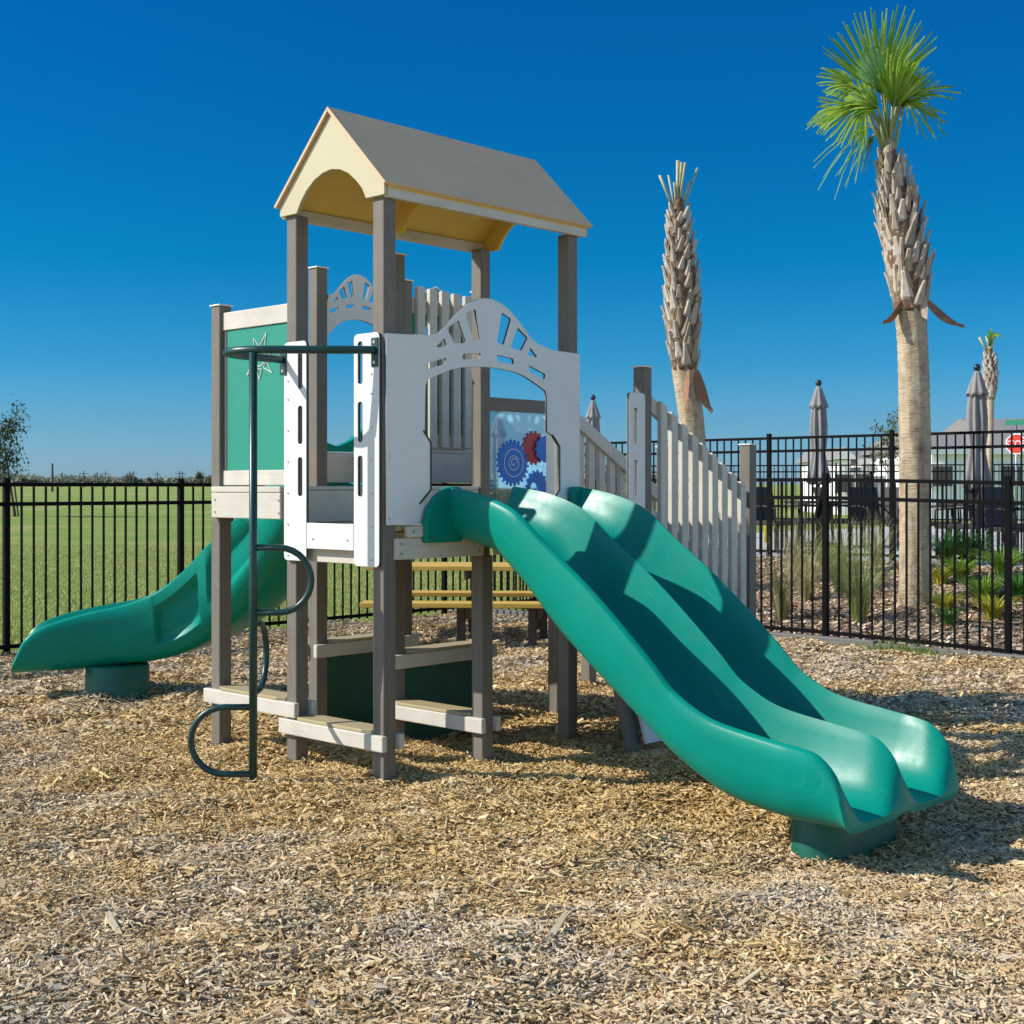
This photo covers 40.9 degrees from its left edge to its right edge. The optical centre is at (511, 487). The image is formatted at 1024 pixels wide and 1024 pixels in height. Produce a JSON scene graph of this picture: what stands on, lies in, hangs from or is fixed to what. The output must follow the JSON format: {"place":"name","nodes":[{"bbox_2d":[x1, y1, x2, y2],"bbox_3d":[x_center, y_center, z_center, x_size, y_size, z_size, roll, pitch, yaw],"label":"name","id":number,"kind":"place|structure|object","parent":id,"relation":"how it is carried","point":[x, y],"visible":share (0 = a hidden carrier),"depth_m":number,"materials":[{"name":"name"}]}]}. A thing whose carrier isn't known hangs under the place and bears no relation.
{"place":"outdoors","nodes":[
{"label":"outdoors","id":0,"kind":"place"},
{"bbox_2d":[0,483,970,651],"bbox_3d":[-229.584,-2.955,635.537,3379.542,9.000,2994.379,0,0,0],"label":"grass field","id":1,"kind":"structure","parent":0,"point":[51,521],"depth_m":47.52,"materials":[{"name":"green plant"}]},
{"bbox_2d":[0,394,30,516],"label":"tree","id":2,"kind":"object","parent":1,"relation":"on","point":[7,431],"visible":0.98,"depth_m":59.99,"materials":[{"name":"green plant"}]},
{"bbox_2d":[11,475,42,482],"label":"distant tree","id":3,"kind":"object","parent":1,"relation":"on","point":[23,479],"visible":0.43,"depth_m":328.81,"materials":[{"name":"green plant"}]},
{"bbox_2d":[51,463,53,491],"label":"utility pole","id":4,"kind":"object","parent":1,"relation":"on","point":[52,479],"visible":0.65,"depth_m":189.86,"materials":[{"name":"grey"}]},
{"bbox_2d":[54,477,80,482],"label":"distant tree","id":5,"kind":"object","parent":1,"relation":"on","point":[58,480],"visible":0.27,"depth_m":341.36,"materials":[{"name":"green plant"}]},
{"bbox_2d":[70,476,95,482],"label":"distant tree","id":6,"kind":"object","parent":1,"relation":"on","point":[87,480],"visible":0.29,"depth_m":353.12,"materials":[{"name":"green plant"}]},
{"bbox_2d":[91,477,107,482],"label":"distant tree","id":7,"kind":"object","parent":1,"relation":"on","point":[92,480],"visible":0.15,"depth_m":365.81,"materials":[{"name":"green plant"}]},
{"bbox_2d":[103,477,121,482],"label":"distant tree","id":8,"kind":"object","parent":1,"relation":"on","point":[109,480],"visible":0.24,"depth_m":449.55,"materials":[{"name":"green plant"}]},
{"bbox_2d":[121,474,136,482],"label":"distant tree","id":9,"kind":"object","parent":1,"relation":"on","point":[125,479],"visible":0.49,"depth_m":376.77,"materials":[{"name":"green plant"}]},
{"bbox_2d":[132,476,145,482],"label":"distant tree","id":10,"kind":"object","parent":1,"relation":"on","point":[139,480],"visible":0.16,"depth_m":389.42,"materials":[{"name":"green plant"}]},
{"bbox_2d":[146,477,165,482],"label":"distant tree","id":11,"kind":"object","parent":1,"relation":"on","point":[150,480],"visible":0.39,"depth_m":401.68,"materials":[{"name":"green plant"}]},
{"bbox_2d":[175,476,199,482],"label":"distant tree","id":12,"kind":"object","parent":1,"relation":"on","point":[190,480],"visible":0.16,"depth_m":413.54,"materials":[{"name":"green plant"}]},
{"bbox_2d":[195,470,204,482],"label":"distant tree","id":13,"kind":"object","parent":1,"relation":"on","point":[199,476],"visible":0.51,"depth_m":425.46,"materials":[{"name":"green plant"}]},
{"bbox_2d":[204,475,211,482],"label":"distant tree","id":14,"kind":"object","parent":1,"relation":"on","point":[208,479],"visible":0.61,"depth_m":437.22,"materials":[{"name":"green plant"}]},
{"bbox_2d":[0,472,739,483],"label":"wood","id":15,"kind":"object","parent":1,"relation":"on","point":[101,477],"visible":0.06,"depth_m":571.65,"materials":[{"name":"green plant"}]},
{"bbox_2d":[796,447,855,514],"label":"house","id":16,"kind":"structure","parent":1,"relation":"on","point":[844,457],"depth_m":70.10,"materials":[{"name":"grey paint"}]},
{"bbox_2d":[834,473,855,493],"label":"window","id":17,"kind":"structure","parent":16,"relation":"in","point":[844,475],"depth_m":69.93,"materials":[{"name":"grey glass"}]},
{"bbox_2d":[851,451,875,486],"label":"house","id":18,"kind":"structure","parent":1,"relation":"on","point":[868,468],"depth_m":71.94,"materials":[{"name":"grey"}]},
{"bbox_2d":[853,472,871,486],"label":"window","id":19,"kind":"structure","parent":18,"relation":"in","point":[860,474],"depth_m":71.94,"materials":[{"name":"grey glass"}]},
{"bbox_2d":[859,432,1023,518],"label":"house","id":20,"kind":"structure","parent":1,"relation":"on","point":[960,458],"depth_m":62.00,"materials":[{"name":"grey"}]},
{"bbox_2d":[931,466,954,487],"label":"window","id":21,"kind":"structure","parent":20,"relation":"in","point":[941,475],"depth_m":61.94,"materials":[{"name":"grey glass"}]},
{"bbox_2d":[942,419,1023,435],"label":"roof","id":22,"kind":"structure","parent":20,"relation":"part of","point":[959,425],"depth_m":76.29,"materials":[{"name":"grey"}]},
{"bbox_2d":[998,465,1019,487],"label":"window","id":23,"kind":"structure","parent":20,"relation":"in","point":[999,466],"depth_m":61.94,"materials":[{"name":"grey glass"}]},
{"bbox_2d":[1005,419,1023,513],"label":"stop sign","id":24,"kind":"object","parent":1,"relation":"on","point":[1016,436],"visible":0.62,"depth_m":46.00,"materials":[{"name":"metal"}]},
{"bbox_2d":[0,611,1023,1023],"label":"mulch ground","id":25,"kind":"structure","parent":0,"point":[596,731],"depth_m":6.40,"materials":[{"name":"beige wood"}]},
{"bbox_2d":[0,477,535,654],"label":"metal fence","id":26,"kind":"object","parent":25,"relation":"on","point":[6,504],"visible":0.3,"depth_m":13.19,"materials":[{"name":"black metal"}]},
{"bbox_2d":[360,562,547,647],"bbox_3d":[-0.450,1.183,13.720,1.900,0.835,1.600,0,0,3],"label":"picnic table","id":27,"kind":"object","parent":25,"relation":"on","point":[537,616],"visible":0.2,"depth_m":13.34,"materials":[{"name":"yellow wood"}]},
{"bbox_2d":[12,107,958,865],"bbox_3d":[-0.472,-0.073,8.682,6.837,3.866,4.126,0,0,43],"label":"play structure","id":28,"kind":"object","parent":25,"relation":"on","point":[654,621],"visible":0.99,"depth_m":7.52,"materials":[{"name":"plastic"}]},
{"bbox_2d":[490,397,545,504],"bbox_3d":[0.056,-0.199,8.831,0.054,0.738,0.631,0,0,43],"label":"gear window","id":29,"kind":"structure","parent":28,"relation":"in","point":[513,459],"depth_m":8.82,"materials":[{"name":"blue plastic"}]},
{"bbox_2d":[71,676,919,868],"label":"wood chips","id":30,"kind":"object","parent":25,"relation":"on","point":[554,736],"visible":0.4,"depth_m":7.48,"materials":[{"name":"brown wood"}]},
{"bbox_2d":[0,843,1023,1023],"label":"wood chips","id":31,"kind":"object","parent":25,"relation":"on","point":[866,933],"visible":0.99,"depth_m":4.51,"materials":[{"name":"beige wood"}]},
{"bbox_2d":[0,732,1023,890],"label":"wood chips","id":32,"kind":"object","parent":25,"relation":"on","point":[166,790],"visible":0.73,"depth_m":6.53,"materials":[{"name":"beige wood"}]},
{"bbox_2d":[0,610,1023,744],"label":"wood chips","id":33,"kind":"object","parent":25,"relation":"on","point":[907,667],"visible":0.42,"depth_m":10.29,"materials":[{"name":"beige wood"}]},
{"bbox_2d":[0,766,1023,1023],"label":"wood chips","id":34,"kind":"object","parent":25,"relation":"on","point":[112,922],"visible":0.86,"depth_m":4.74,"materials":[{"name":"beige wood"}]},
{"bbox_2d":[418,608,1023,659],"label":"timber border","id":35,"kind":"object","parent":25,"relation":"on","point":[827,639],"visible":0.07,"depth_m":13.05,"materials":[{"name":"wood"}]},
{"bbox_2d":[470,473,1023,654],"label":"metal fence","id":36,"kind":"object","parent":25,"relation":"on","point":[1007,483],"visible":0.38,"depth_m":12.95,"materials":[{"name":"black metal"}]},
{"bbox_2d":[844,639,964,656],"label":"weed grass","id":37,"kind":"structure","parent":25,"relation":"on","point":[917,650],"depth_m":12.55,"materials":[{"name":"green plant"}]},
{"bbox_2d":[0,0,1023,483],"label":"sky","id":38,"kind":"structure","parent":0,"point":[149,149],"materials":[{"name":"blue"}]},
{"bbox_2d":[527,555,1022,652],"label":"planting bed","id":39,"kind":"object","parent":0,"point":[901,610],"visible":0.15,"depth_m":14.61,"materials":[{"name":"brown wood"}]},
{"bbox_2d":[659,160,712,558],"bbox_3d":[2.073,-1.268,16.491,0.637,5.307,0.497,0,0,0],"label":"palm tree","id":40,"kind":"object","parent":39,"relation":"on","point":[682,314],"visible":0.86,"depth_m":16.36,"materials":[{"name":"beige plant"}]},
{"bbox_2d":[708,537,832,619],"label":"fountain grass","id":41,"kind":"object","parent":39,"relation":"on","point":[776,590],"depth_m":14.84,"materials":[{"name":"green plant"}]},
{"bbox_2d":[758,516,833,575],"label":"fountain grass","id":42,"kind":"object","parent":39,"relation":"on","point":[796,546],"depth_m":16.95,"materials":[{"name":"green plant"}]},
{"bbox_2d":[758,530,876,600],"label":"fountain grass","id":43,"kind":"object","parent":39,"relation":"on","point":[806,592],"depth_m":15.54,"materials":[{"name":"green plant"}]},
{"bbox_2d":[804,547,857,568],"bbox_3d":[3.944,0.860,17.140,1.120,0.316,1.011,0,0,0],"label":"garden plant","id":44,"kind":"object","parent":39,"relation":"on","point":[820,554],"visible":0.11,"depth_m":17.17,"materials":[{"name":"green plant"}]},
{"bbox_2d":[773,512,898,591],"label":"fountain grass","id":45,"kind":"object","parent":39,"relation":"on","point":[833,560],"depth_m":15.72,"materials":[{"name":"green plant"}]},
{"bbox_2d":[790,527,922,622],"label":"fountain grass","id":46,"kind":"object","parent":39,"relation":"on","point":[855,600],"depth_m":14.38,"materials":[{"name":"green plant"}]},
{"bbox_2d":[833,511,898,565],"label":"fountain grass","id":47,"kind":"object","parent":39,"relation":"on","point":[876,551],"depth_m":16.95,"materials":[{"name":"green plant"}]},
{"bbox_2d":[806,4,963,606],"bbox_3d":[4.045,-1.782,14.904,1.681,6.877,1.061,0,0,0],"label":"palm tree","id":48,"kind":"object","parent":39,"relation":"on","point":[891,78],"visible":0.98,"depth_m":14.76,"materials":[{"name":"green plant"}]},
{"bbox_2d":[897,529,990,562],"bbox_3d":[5.379,0.736,17.215,1.384,0.452,1.709,0,0,-32],"label":"garden plant","id":49,"kind":"object","parent":39,"relation":"on","point":[949,551],"visible":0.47,"depth_m":17.09,"materials":[{"name":"green plant"}]},
{"bbox_2d":[922,603,969,624],"bbox_3d":[4.378,1.292,13.841,0.677,0.196,0.669,0,0,45],"label":"garden plant","id":50,"kind":"object","parent":39,"relation":"on","point":[948,618],"visible":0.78,"depth_m":13.84,"materials":[{"name":"green plant"}]},
{"bbox_2d":[932,564,963,584],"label":"garden plant","id":51,"kind":"object","parent":39,"relation":"on","point":[936,577],"visible":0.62,"depth_m":15.54,"materials":[{"name":"yellow plant"}]},
{"bbox_2d":[921,587,976,610],"bbox_3d":[4.545,1.182,14.412,0.735,0.226,0.840,0,0,21],"label":"garden plant","id":52,"kind":"object","parent":39,"relation":"on","point":[948,601],"visible":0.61,"depth_m":14.36,"materials":[{"name":"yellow plant"}]},
{"bbox_2d":[932,555,1017,581],"bbox_3d":[5.158,0.911,15.525,1.065,0.317,0.997,0,0,25],"label":"garden plant","id":53,"kind":"object","parent":39,"relation":"on","point":[962,571],"visible":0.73,"depth_m":15.50,"materials":[{"name":"green plant"}]},
{"bbox_2d":[933,528,1018,563],"bbox_3d":[5.695,0.733,16.948,1.608,0.467,1.558,0,0,28],"label":"garden plant","id":54,"kind":"object","parent":39,"relation":"on","point":[970,544],"visible":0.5,"depth_m":16.86,"materials":[{"name":"green plant"}]},
{"bbox_2d":[938,572,1015,600],"bbox_3d":[5.048,1.062,14.608,1.094,0.302,1.002,0,0,-29],"label":"garden plant","id":55,"kind":"object","parent":39,"relation":"on","point":[985,585],"visible":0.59,"depth_m":14.53,"materials":[{"name":"green plant"}]},
{"bbox_2d":[951,544,1022,576],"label":"garden plant","id":56,"kind":"object","parent":39,"relation":"on","point":[998,564],"visible":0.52,"depth_m":15.54,"materials":[{"name":"green plant"}]},
{"bbox_2d":[958,591,1021,619],"bbox_3d":[4.819,1.199,13.886,0.936,0.270,0.997,0,0,0],"label":"garden plant","id":57,"kind":"object","parent":39,"relation":"on","point":[986,608],"visible":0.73,"depth_m":13.83,"materials":[{"name":"yellow plant"}]},
{"bbox_2d":[972,569,1022,598],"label":"garden plant","id":58,"kind":"object","parent":39,"relation":"on","point":[1017,587],"visible":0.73,"depth_m":14.52,"materials":[{"name":"green plant"}]},
{"bbox_2d":[708,521,1022,566],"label":"pool deck","id":59,"kind":"structure","parent":0,"point":[854,531],"depth_m":23.59,"materials":[{"name":"grey concrete"}]},
{"bbox_2d":[490,411,506,502],"bbox_3d":[-0.222,-0.165,22.000,0.600,2.221,0.600,0,0,9],"label":"patio umbrella","id":60,"kind":"object","parent":59,"relation":"on","point":[498,434],"visible":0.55,"depth_m":21.93,"materials":[{"name":"grey fabric"}]},
{"bbox_2d":[584,395,600,485],"bbox_3d":[1.513,-0.394,25.600,0.600,2.678,0.600,0,0,8],"label":"patio umbrella","id":61,"kind":"object","parent":59,"relation":"on","point":[592,416],"visible":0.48,"depth_m":25.52,"materials":[{"name":"grey fabric"}]},
{"bbox_2d":[490,430,1023,563],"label":"metal fence","id":62,"kind":"object","parent":59,"relation":"on","point":[891,448],"visible":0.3,"depth_m":17.78,"materials":[{"name":"black metal"}]},
{"bbox_2d":[764,525,766,542],"bbox_3d":[4.358,0.470,23.500,0.084,0.950,0.082,0,0,0],"label":"marker post","id":63,"kind":"object","parent":59,"relation":"on","point":[765,534],"visible":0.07,"depth_m":23.46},
{"bbox_2d":[524,463,1023,526],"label":"metal fence","id":64,"kind":"object","parent":59,"relation":"on","point":[854,471],"visible":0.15,"depth_m":38.01,"materials":[{"name":"black metal"}]},
{"bbox_2d":[756,487,799,549],"bbox_3d":[3.935,0.469,20.642,0.572,0.952,0.653,0,0,-34],"label":"patio chair","id":65,"kind":"object","parent":59,"relation":"on","point":[765,511],"visible":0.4,"depth_m":20.69,"materials":[{"name":"metal"}]},
{"bbox_2d":[783,487,821,546],"bbox_3d":[4.583,0.469,21.584,0.653,0.952,0.572,0,0,19],"label":"patio chair","id":66,"kind":"object","parent":59,"relation":"on","point":[818,507],"visible":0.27,"depth_m":21.34,"materials":[{"name":"metal"}]},
{"bbox_2d":[784,501,847,546],"bbox_3d":[4.918,0.581,22.000,1.100,0.732,1.100,0,0,0],"label":"patio table","id":67,"kind":"object","parent":59,"relation":"on","point":[806,503],"visible":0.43,"depth_m":21.70,"materials":[{"name":"metal"}]},
{"bbox_2d":[805,380,837,546],"bbox_3d":[4.918,-0.392,22.000,0.600,2.674,0.600,0,0,44],"label":"patio umbrella","id":68,"kind":"object","parent":59,"relation":"on","point":[818,405],"visible":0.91,"depth_m":21.91,"materials":[{"name":"grey fabric"}]},
{"bbox_2d":[814,487,863,545],"bbox_3d":[5.139,0.469,21.593,0.653,0.952,0.572,0,0,-7],"label":"patio chair","id":69,"kind":"object","parent":59,"relation":"on","point":[835,505],"visible":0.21,"depth_m":21.37,"materials":[{"name":"metal"}]},
{"bbox_2d":[846,487,898,550],"bbox_3d":[5.431,0.469,20.649,0.572,0.952,0.653,0,0,-17],"label":"patio chair","id":70,"kind":"object","parent":59,"relation":"on","point":[877,506],"visible":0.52,"depth_m":20.84,"materials":[{"name":"metal"}]},
{"bbox_2d":[862,405,898,526],"bbox_3d":[9.749,-0.571,36.061,1.067,3.233,0.864,0,0,16],"label":"tree","id":71,"kind":"object","parent":59,"relation":"on","point":[894,421],"visible":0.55,"depth_m":36.02,"materials":[{"name":"green plant"}]},
{"bbox_2d":[876,487,898,545],"bbox_3d":[6.226,0.469,22.539,0.572,0.952,0.653,0,0,40],"label":"patio chair","id":72,"kind":"object","parent":59,"relation":"on","point":[887,503],"visible":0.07,"depth_m":22.76,"materials":[{"name":"wicker"}]},
{"bbox_2d":[932,505,961,538],"bbox_3d":[6.274,0.469,20.218,0.653,0.952,0.572,0,0,21],"label":"patio chair","id":73,"kind":"object","parent":59,"relation":"on","point":[958,517],"visible":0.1,"depth_m":19.95,"materials":[{"name":"metal"}]},
{"bbox_2d":[933,495,985,555],"bbox_3d":[6.213,0.469,18.870,0.653,0.952,0.572,0,0,36],"label":"patio chair","id":74,"kind":"object","parent":59,"relation":"on","point":[958,526],"visible":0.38,"depth_m":18.71,"materials":[{"name":"metal"}]},
{"bbox_2d":[956,364,996,555],"bbox_3d":[6.509,-0.394,19.200,0.600,2.678,0.600,0,0,31],"label":"patio umbrella","id":75,"kind":"object","parent":59,"relation":"on","point":[977,393],"visible":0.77,"depth_m":19.12,"materials":[{"name":"grey fabric"}]},
{"bbox_2d":[936,503,1017,549],"bbox_3d":[6.509,0.581,19.200,1.100,0.732,1.100,0,0,0],"label":"patio table","id":76,"kind":"object","parent":59,"relation":"on","point":[950,504],"visible":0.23,"depth_m":18.95,"materials":[{"name":"metal"}]},
{"bbox_2d":[978,329,1000,479],"bbox_3d":[10.428,-1.237,29.997,0.472,4.480,0.374,0,0,0],"label":"palm tree","id":77,"kind":"object","parent":59,"relation":"on","point":[990,373],"visible":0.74,"depth_m":29.93,"materials":[{"name":"beige plant"}]},
{"bbox_2d":[968,489,1022,553],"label":"patio chair","id":78,"kind":"object","parent":59,"relation":"on","point":[970,494],"visible":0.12,"depth_m":19.26,"materials":[{"name":"metal"}]},
{"bbox_2d":[981,487,1022,557],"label":"patio chair","id":79,"kind":"object","parent":59,"relation":"on","point":[997,510],"visible":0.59,"depth_m":17.80,"materials":[{"name":"metal"}]}
]}

